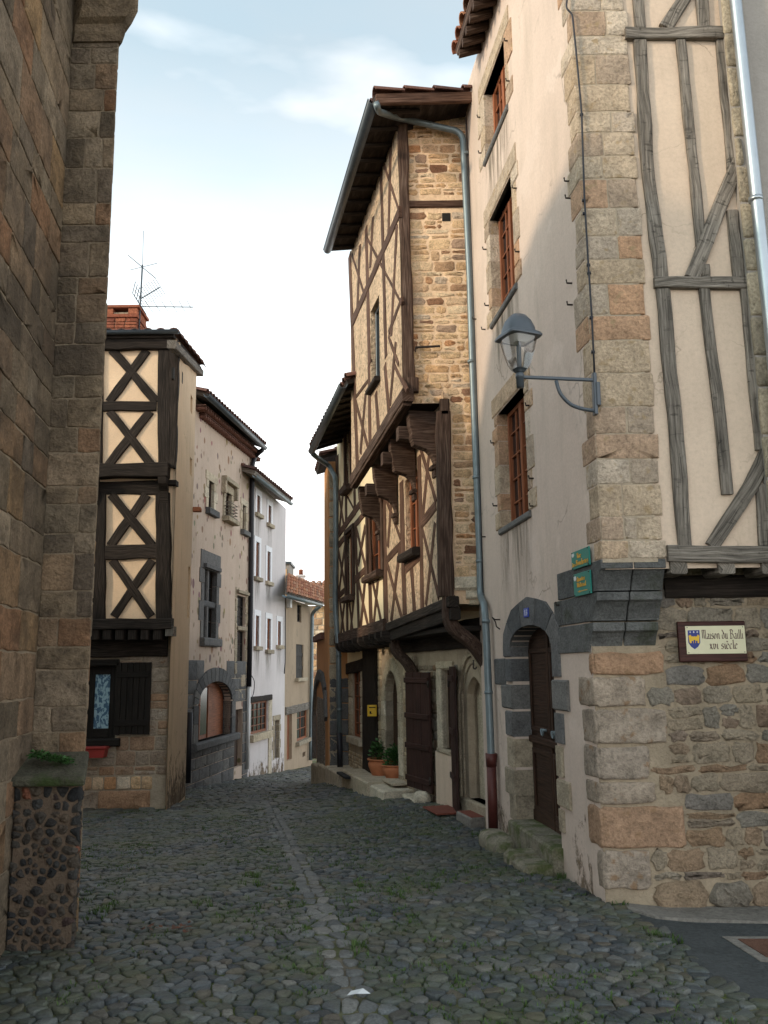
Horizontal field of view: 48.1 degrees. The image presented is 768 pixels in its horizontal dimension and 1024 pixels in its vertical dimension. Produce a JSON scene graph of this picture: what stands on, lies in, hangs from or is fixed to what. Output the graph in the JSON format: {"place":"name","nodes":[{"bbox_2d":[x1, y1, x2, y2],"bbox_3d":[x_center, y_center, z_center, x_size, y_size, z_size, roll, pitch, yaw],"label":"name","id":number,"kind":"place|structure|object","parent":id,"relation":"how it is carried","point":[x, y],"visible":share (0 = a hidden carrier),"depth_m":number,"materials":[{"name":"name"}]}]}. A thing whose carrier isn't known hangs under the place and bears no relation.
{"place":"outdoors","nodes":[
{"label":"outdoors","id":0,"kind":"place"},
{"bbox_2d":[106,0,476,605],"label":"sky","id":1,"kind":"structure","parent":0,"point":[237,122],"materials":[{"name":"white"}]},
{"bbox_2d":[0,766,767,1023],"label":"street","id":2,"kind":"structure","parent":0,"point":[561,916],"depth_m":5.47,"materials":[{"name":"stone"}]},
{"bbox_2d":[139,921,191,932],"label":"dead leaves","id":3,"kind":"object","parent":2,"relation":"on","point":[172,926],"visible":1,"depth_m":5.58,"materials":[{"name":"brown plant"}]},
{"bbox_2d":[348,988,370,994],"bbox_3d":[-0.127,2.420,4.340,0.120,0.015,0.060,-1,-10,0],"label":"paper scrap","id":4,"kind":"object","parent":2,"relation":"on","point":[361,991],"visible":1,"depth_m":4.34,"materials":[{"name":"white paper"}]},
{"bbox_2d":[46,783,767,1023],"bbox_3d":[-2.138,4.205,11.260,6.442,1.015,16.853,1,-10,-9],"label":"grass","id":5,"kind":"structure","parent":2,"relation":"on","point":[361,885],"depth_m":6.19,"materials":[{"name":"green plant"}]},
{"bbox_2d":[423,805,455,814],"bbox_3d":[0.768,3.905,11.286,0.360,0.020,0.620,2,-11,-14],"label":"doormat","id":6,"kind":"object","parent":2,"relation":"on","point":[443,810],"visible":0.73,"depth_m":11.26,"materials":[{"name":"red fabric"}]},
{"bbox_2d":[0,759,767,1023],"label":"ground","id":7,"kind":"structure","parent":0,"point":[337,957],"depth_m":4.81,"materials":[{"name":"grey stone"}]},
{"bbox_2d":[0,0,137,956],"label":"church","id":8,"kind":"structure","parent":7,"relation":"on","point":[58,73],"depth_m":5.81,"materials":[{"name":"stone"}]},
{"bbox_2d":[26,748,76,764],"bbox_3d":[-2.122,1.572,5.535,0.327,0.108,0.214,-1,-10,0],"label":"fern","id":9,"kind":"object","parent":8,"relation":"on","point":[64,759],"visible":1,"depth_m":5.50,"materials":[{"name":"green plant"}]},
{"bbox_2d":[83,327,205,809],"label":"half timbered house","id":10,"kind":"structure","parent":7,"relation":"on","point":[138,691],"depth_m":14.65,"materials":[{"name":"beige paint"}]},
{"bbox_2d":[85,746,110,757],"bbox_3d":[-4.796,3.963,14.229,0.477,0.176,0.230,-1,-10,0],"label":"window box","id":11,"kind":"object","parent":10,"relation":"attached to","point":[98,751],"visible":0.65,"depth_m":14.13,"materials":[{"name":"red plastic"}]},
{"bbox_2d":[86,659,120,746],"bbox_3d":[-4.767,3.206,14.492,0.718,1.432,0.200,-1,-10,0],"label":"window","id":12,"kind":"structure","parent":10,"relation":"in","point":[100,712],"depth_m":14.54,"materials":[{"name":"blue glass"}]},
{"bbox_2d":[107,305,148,329],"bbox_3d":[-5.217,-3.357,16.975,0.939,1.233,0.720,-1,-10,0],"label":"chimney","id":13,"kind":"object","parent":10,"relation":"on","point":[125,317],"visible":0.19,"depth_m":16.73,"materials":[{"name":"red brick"}]},
{"bbox_2d":[128,231,193,329],"bbox_3d":[-4.411,-4.465,16.969,1.323,2.335,0.560,-1,-10,0],"label":"television antenna","id":14,"kind":"object","parent":13,"relation":"attached to","point":[141,287],"visible":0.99,"depth_m":16.92,"materials":[{"name":"metal"}]},
{"bbox_2d":[185,386,267,788],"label":"stone house","id":15,"kind":"structure","parent":7,"relation":"on","point":[227,440],"depth_m":21.99,"materials":[{"name":"beige stone"}]},
{"bbox_2d":[185,712,192,782],"bbox_3d":[-4.312,5.207,19.050,0.122,1.514,0.146,-1,-10,0],"label":"downpipe","id":16,"kind":"object","parent":15,"relation":"attached to","point":[189,744],"visible":1,"depth_m":19.01,"materials":[{"name":"grey metal"}]},
{"bbox_2d":[209,483,210,506],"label":"window","id":17,"kind":"structure","parent":15,"relation":"in","point":[209,483],"depth_m":21.78,"materials":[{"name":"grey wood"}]},
{"bbox_2d":[197,682,222,739],"bbox_3d":[-4.407,4.728,21.396,0.100,1.714,2.740,-2,-10,6],"label":"window","id":18,"kind":"structure","parent":15,"relation":"in","point":[210,704],"depth_m":21.67,"materials":[{"name":"red wood"}]},
{"bbox_2d":[208,572,212,637],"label":"window","id":19,"kind":"structure","parent":15,"relation":"in","point":[210,574],"depth_m":21.65,"materials":[{"name":"grey glass"}]},
{"bbox_2d":[226,494,228,514],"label":"window","id":20,"kind":"structure","parent":15,"relation":"in","point":[227,496],"depth_m":23.25,"materials":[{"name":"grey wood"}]},
{"bbox_2d":[234,709,237,766],"bbox_3d":[-4.093,6.172,23.312,0.062,1.624,0.785,-2,-10,6],"label":"door","id":21,"kind":"structure","parent":15,"relation":"in","point":[236,727],"depth_m":23.52,"materials":[{"name":"brown wood"}]},
{"bbox_2d":[237,596,242,626],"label":"window","id":22,"kind":"structure","parent":15,"relation":"in","point":[240,599],"depth_m":24.24,"materials":[{"name":"black glass"}]},
{"bbox_2d":[237,631,242,660],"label":"window","id":23,"kind":"structure","parent":15,"relation":"in","point":[239,633],"depth_m":24.10,"materials":[{"name":"black glass"}]},
{"bbox_2d":[234,587,249,698],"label":"stair window stones","id":24,"kind":"structure","parent":15,"relation":"in","point":[246,593],"depth_m":23.80,"materials":[{"name":"stone"}]},
{"bbox_2d":[246,448,263,768],"bbox_3d":[-3.708,2.633,24.600,0.279,9.104,0.521,6,-12,-34],"label":"downpipe","id":25,"kind":"object","parent":15,"relation":"attached to","point":[260,451],"visible":0.87,"depth_m":24.66,"materials":[{"name":"silver metal"}]},
{"bbox_2d":[241,463,292,776],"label":"white house","id":26,"kind":"structure","parent":7,"relation":"on","point":[267,707],"depth_m":26.65,"materials":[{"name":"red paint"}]},
{"bbox_2d":[256,616,256,645],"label":"window","id":27,"kind":"structure","parent":26,"relation":"in","point":[256,616],"depth_m":25.66,"materials":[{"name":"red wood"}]},
{"bbox_2d":[256,543,257,575],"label":"window","id":28,"kind":"structure","parent":26,"relation":"in","point":[256,543],"depth_m":26.00,"materials":[{"name":"red wood"}]},
{"bbox_2d":[250,701,265,734],"bbox_3d":[-3.757,6.064,25.470,0.066,0.906,1.790,-2,-10,8],"label":"window","id":29,"kind":"structure","parent":26,"relation":"in","point":[258,709],"depth_m":25.60,"materials":[{"name":"red wood"}]},
{"bbox_2d":[267,552,268,580],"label":"window","id":30,"kind":"structure","parent":26,"relation":"in","point":[268,552],"depth_m":27.16,"materials":[{"name":"red wood"}]},
{"bbox_2d":[267,619,268,649],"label":"window","id":31,"kind":"structure","parent":26,"relation":"in","point":[267,619],"depth_m":26.90,"materials":[{"name":"red wood"}]},
{"bbox_2d":[284,598,285,673],"bbox_3d":[-3.273,4.086,28.439,0.046,2.471,0.209,-1,-10,0],"label":"cable","id":32,"kind":"object","parent":26,"relation":"attached to","point":[285,636],"visible":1,"depth_m":28.49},
{"bbox_2d":[282,573,323,770],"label":"tan house","id":33,"kind":"structure","parent":7,"relation":"on","point":[297,739],"depth_m":30.42,"materials":[{"name":"beige paint"}]},
{"bbox_2d":[287,715,288,758],"bbox_3d":[-3.302,7.497,28.947,0.050,1.828,0.829,-2,-10,6],"label":"door","id":34,"kind":"structure","parent":33,"relation":"in","point":[287,715],"depth_m":29.17,"materials":[{"name":"red wood"}]},
{"bbox_2d":[285,561,295,595],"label":"slate gable","id":35,"kind":"structure","parent":33,"relation":"on","point":[290,566],"depth_m":33.78,"materials":[{"name":"paint"}]},
{"bbox_2d":[297,605,299,621],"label":"window","id":36,"kind":"structure","parent":33,"relation":"in","point":[298,607],"depth_m":31.52,"materials":[{"name":"grey glass"}]},
{"bbox_2d":[296,569,305,603],"bbox_3d":[-3.590,3.220,37.176,0.399,1.499,0.380,-1,-10,0],"label":"chimney","id":37,"kind":"object","parent":33,"relation":"on","point":[300,575],"visible":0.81,"depth_m":37.14,"materials":[{"name":"paint"}]},
{"bbox_2d":[297,710,305,740],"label":"window","id":38,"kind":"structure","parent":33,"relation":"in","point":[301,716],"depth_m":31.44,"materials":[{"name":"red wood"}]},
{"bbox_2d":[309,606,320,759],"bbox_3d":[-2.598,6.409,32.612,0.475,5.755,0.419,-1,-10,0],"label":"downpipe","id":39,"kind":"object","parent":33,"relation":"attached to","point":[315,610],"visible":0.83,"depth_m":32.64,"materials":[{"name":"metal"}]},
{"bbox_2d":[294,580,323,686],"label":"distant house","id":40,"kind":"structure","parent":7,"relation":"on","point":[318,621],"depth_m":41.67,"materials":[{"name":"stone"}]},
{"bbox_2d":[312,446,348,765],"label":"orange house","id":41,"kind":"structure","parent":7,"relation":"on","point":[324,729],"depth_m":19.20,"materials":[{"name":"paint"}]},
{"bbox_2d":[317,696,324,765],"bbox_3d":[-1.488,5.609,20.431,0.045,2.334,2.496,1,-10,-8],"label":"door","id":42,"kind":"structure","parent":41,"relation":"in","point":[320,713],"depth_m":20.38,"materials":[{"name":"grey wood"}]},
{"bbox_2d":[311,763,413,800],"bbox_3d":[-0.560,5.385,16.599,0.651,0.950,8.378,2,-11,-14],"label":"stone step","id":43,"kind":"object","parent":7,"relation":"on","point":[364,782],"visible":0.38,"depth_m":15.09,"materials":[{"name":"stone"}]},
{"bbox_2d":[337,771,350,778],"bbox_3d":[-0.617,4.999,16.372,0.420,0.043,0.840,2,-11,-14],"label":"doormat","id":44,"kind":"object","parent":43,"relation":"on","point":[343,775],"visible":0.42,"depth_m":16.16,"materials":[{"name":"black rubber"}]},
{"bbox_2d":[367,738,393,775],"bbox_3d":[-0.024,4.365,15.384,0.558,0.727,0.567,-1,-10,0],"label":"potted plant","id":45,"kind":"object","parent":43,"relation":"on","point":[375,763],"visible":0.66,"depth_m":15.22,"materials":[{"name":"green plant"}]},
{"bbox_2d":[382,743,398,777],"bbox_3d":[0.189,4.210,14.570,0.470,0.616,0.464,-1,-10,0],"label":"potted plant","id":46,"kind":"object","parent":43,"relation":"on","point":[390,770],"visible":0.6,"depth_m":14.50,"materials":[{"name":"green plant"}]},
{"bbox_2d":[382,778,406,785],"bbox_3d":[0.205,4.411,14.091,0.320,0.038,0.680,2,-11,-14],"label":"stone slab","id":47,"kind":"object","parent":43,"relation":"on","point":[395,781],"visible":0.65,"depth_m":13.96,"materials":[{"name":"stone"}]},
{"bbox_2d":[308,371,478,787],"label":"cream timbered house","id":48,"kind":"structure","parent":7,"relation":"on","point":[375,671],"depth_m":16.17,"materials":[{"name":"brown wood"}]},
{"bbox_2d":[310,453,342,766],"bbox_3d":[-1.195,1.992,18.262,0.649,6.549,1.259,-1,-10,0],"label":"downpipe","id":49,"kind":"object","parent":48,"relation":"attached to","point":[315,456],"visible":0.95,"depth_m":18.25,"materials":[{"name":"metal"}]},
{"bbox_2d":[343,426,351,485],"bbox_3d":[-0.714,-1.135,17.643,0.105,1.310,0.892,1,-10,-12],"label":"window frame","id":50,"kind":"structure","parent":48,"relation":"in","point":[345,442],"depth_m":17.94,"materials":[{"name":"brown wood"}]},
{"bbox_2d":[344,523,355,595],"bbox_3d":[-0.666,0.989,17.170,0.105,1.400,1.001,1,-10,-12],"label":"window frame","id":51,"kind":"structure","parent":48,"relation":"in","point":[351,528],"depth_m":17.42,"materials":[{"name":"brown wood"}]},
{"bbox_2d":[350,535,351,593],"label":"window","id":52,"kind":"structure","parent":48,"relation":"in","point":[350,535],"depth_m":17.44,"materials":[{"name":"red wood"}]},
{"bbox_2d":[354,672,360,737],"bbox_3d":[-0.500,3.947,17.762,0.066,1.349,0.781,2,-11,-14],"label":"window","id":53,"kind":"structure","parent":48,"relation":"in","point":[357,687],"depth_m":17.98,"materials":[{"name":"red wood"}]},
{"bbox_2d":[367,705,376,715],"bbox_3d":[-0.221,3.650,15.828,0.170,0.200,0.104,0,-10,-7],"label":"letterbox","id":54,"kind":"object","parent":48,"relation":"attached to","point":[371,710],"visible":1,"depth_m":15.79,"materials":[{"name":"yellow metal"}]},
{"bbox_2d":[365,498,383,574],"bbox_3d":[-0.143,0.456,14.818,0.105,1.232,1.428,1,-10,-12],"label":"window frame","id":55,"kind":"structure","parent":48,"relation":"in","point":[380,500],"depth_m":14.24,"materials":[{"name":"brown wood"}]},
{"bbox_2d":[372,520,380,570],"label":"window","id":56,"kind":"structure","parent":48,"relation":"in","point":[376,544],"depth_m":15.23,"materials":[{"name":"red wood"}]},
{"bbox_2d":[393,681,397,762],"bbox_3d":[0.311,4.346,14.813,0.080,3.184,0.905,2,-11,-14],"label":"door","id":57,"kind":"structure","parent":48,"relation":"in","point":[395,723],"depth_m":15.25,"materials":[{"name":"brown wood"}]},
{"bbox_2d":[323,84,485,827],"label":"tall timbered house","id":58,"kind":"structure","parent":7,"relation":"on","point":[396,227],"depth_m":11.53,"materials":[{"name":"stone"}]},
{"bbox_2d":[375,306,379,375],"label":"window","id":59,"kind":"structure","parent":58,"relation":"in","point":[377,335],"depth_m":13.04,"materials":[{"name":"glass"}]},
{"bbox_2d":[410,475,418,547],"bbox_3d":[0.495,0.023,12.371,0.075,1.123,0.791,1,-10,-12],"label":"window","id":60,"kind":"structure","parent":58,"relation":"in","point":[414,513],"depth_m":12.57,"materials":[{"name":"red wood"}]},
{"bbox_2d":[373,101,497,828],"bbox_3d":[0.569,-0.901,10.376,1.298,9.076,0.830,-1,-10,0],"label":"downpipe","id":61,"kind":"object","parent":58,"relation":"attached to","point":[491,759],"visible":0.94,"depth_m":10.65,"materials":[{"name":"metal"}]},
{"bbox_2d":[447,670,450,747],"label":"window","id":62,"kind":"structure","parent":58,"relation":"in","point":[447,670],"depth_m":12.18,"materials":[{"name":"brown wood"}]},
{"bbox_2d":[413,791,430,802],"bbox_3d":[0.548,4.134,12.416,0.261,0.215,0.239,-1,-10,0],"label":"boulder","id":63,"kind":"object","parent":7,"relation":"on","point":[422,796],"visible":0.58,"depth_m":12.33,"materials":[{"name":"stone"}]},
{"bbox_2d":[456,810,484,828],"bbox_3d":[1.137,3.869,10.565,0.340,0.330,0.530,2,-11,-14],"label":"door step","id":64,"kind":"object","parent":7,"relation":"on","point":[470,819],"depth_m":10.40,"materials":[{"name":"grey stone"}]},
{"bbox_2d":[478,828,515,853],"bbox_3d":[1.158,3.407,8.826,0.298,0.246,0.849,1,-10,-8],"label":"rounded stone","id":65,"kind":"object","parent":7,"relation":"on","point":[494,840],"visible":0.65,"depth_m":8.62,"materials":[{"name":"grey stone"}]},
{"bbox_2d":[503,819,564,876],"bbox_3d":[1.415,3.262,8.056,0.680,0.509,1.469,0,-10,-7],"label":"door step","id":66,"kind":"object","parent":7,"relation":"on","point":[538,847],"depth_m":7.71,"materials":[{"name":"stone"}]},
{"bbox_2d":[451,0,767,907],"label":"corner house","id":67,"kind":"structure","parent":7,"relation":"on","point":[631,750],"depth_m":7.00,"materials":[{"name":"beige paint"}]},
{"bbox_2d":[465,110,483,592],"bbox_3d":[1.142,-2.314,10.943,0.013,6.679,0.129,0,-10,-7],"label":"cable","id":68,"kind":"object","parent":67,"relation":"attached to","point":[475,356],"visible":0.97,"depth_m":10.82,"materials":[{"name":"black rubber"}]},
{"bbox_2d":[493,64,505,132],"bbox_3d":[1.421,-4.793,10.045,0.075,0.875,0.996,0,-10,-7],"label":"window","id":69,"kind":"structure","parent":67,"relation":"in","point":[499,97],"depth_m":10.31,"materials":[{"name":"red wood"}]},
{"bbox_2d":[498,194,514,303],"bbox_3d":[1.452,-2.928,9.657,0.075,1.281,1.012,0,-10,-7],"label":"window","id":70,"kind":"structure","parent":67,"relation":"in","point":[506,242],"depth_m":9.94,"materials":[{"name":"red wood"}]},
{"bbox_2d":[507,397,528,521],"bbox_3d":[1.493,-0.558,9.136,0.075,1.312,1.103,0,-10,-7],"label":"window","id":71,"kind":"structure","parent":67,"relation":"in","point":[519,490],"depth_m":9.40,"materials":[{"name":"red wood"}]},
{"bbox_2d":[523,608,528,617],"bbox_3d":[1.397,0.990,8.464,0.011,0.089,0.158,0,-10,-7],"label":"house number plate","id":72,"kind":"object","parent":67,"relation":"attached to","point":[526,612],"visible":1,"depth_m":8.44,"materials":[{"name":"blue ceramic"}]},
{"bbox_2d":[528,628,560,834],"bbox_3d":[1.615,2.089,8.297,0.105,1.987,1.419,0,-10,-7],"label":"door","id":73,"kind":"structure","parent":67,"relation":"in","point":[545,811],"depth_m":8.58,"materials":[{"name":"brown wood"}]},
{"bbox_2d":[495,313,600,415],"bbox_3d":[1.278,-1.151,6.777,0.772,0.830,0.322,2,-10,-12],"label":"street lamp","id":74,"kind":"object","parent":67,"relation":"attached to","point":[519,331],"visible":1,"depth_m":6.70,"materials":[{"name":"grey metal"},{"name":"clear glass"}]},
{"bbox_2d":[566,0,594,371],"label":"cable","id":75,"kind":"object","parent":67,"relation":"attached to","point":[587,249],"visible":0.98,"depth_m":7.02,"materials":[{"name":"grey rubber"}]},
{"bbox_2d":[571,546,590,569],"bbox_3d":[1.580,0.374,6.925,0.016,0.144,0.412,0,-10,-7],"label":"street sign","id":76,"kind":"object","parent":67,"relation":"attached to","point":[580,558],"visible":1,"depth_m":6.89,"materials":[{"name":"teal metal"}]},
{"bbox_2d":[573,570,591,596],"bbox_3d":[1.583,0.573,6.880,0.016,0.182,0.382,0,-10,-7],"label":"street sign","id":77,"kind":"object","parent":67,"relation":"attached to","point":[582,583],"visible":1,"depth_m":6.85,"materials":[{"name":"teal metal"}]},
{"bbox_2d":[676,621,747,661],"bbox_3d":[2.558,1.009,6.715,0.524,0.312,0.044,-1,-10,0],"label":"plaque","id":78,"kind":"object","parent":67,"relation":"attached to","point":[711,641],"visible":1,"depth_m":6.70,"materials":[{"name":"brown metal"}]},
{"bbox_2d":[718,0,767,511],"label":"grey house","id":79,"kind":"structure","parent":7,"relation":"on","point":[755,12],"depth_m":7.06,"materials":[{"name":"stone"}]},
{"bbox_2d":[729,0,767,368],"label":"downpipe","id":80,"kind":"object","parent":79,"relation":"attached to","point":[755,201],"visible":1,"depth_m":6.90,"materials":[{"name":"metal"}]},
{"bbox_2d":[625,903,767,923],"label":"pavement","id":81,"kind":"structure","parent":0,"point":[750,914],"depth_m":6.18,"materials":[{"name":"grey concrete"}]},
{"bbox_2d":[629,912,767,1000],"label":"asphalt","id":82,"kind":"structure","parent":0,"point":[714,951],"depth_m":5.32,"materials":[{"name":"grey asphalt"}]},
{"bbox_2d":[722,936,767,961],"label":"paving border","id":83,"kind":"object","parent":82,"relation":"on","point":[756,947],"visible":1,"depth_m":5.44,"materials":[{"name":"grey stone"}]}
]}

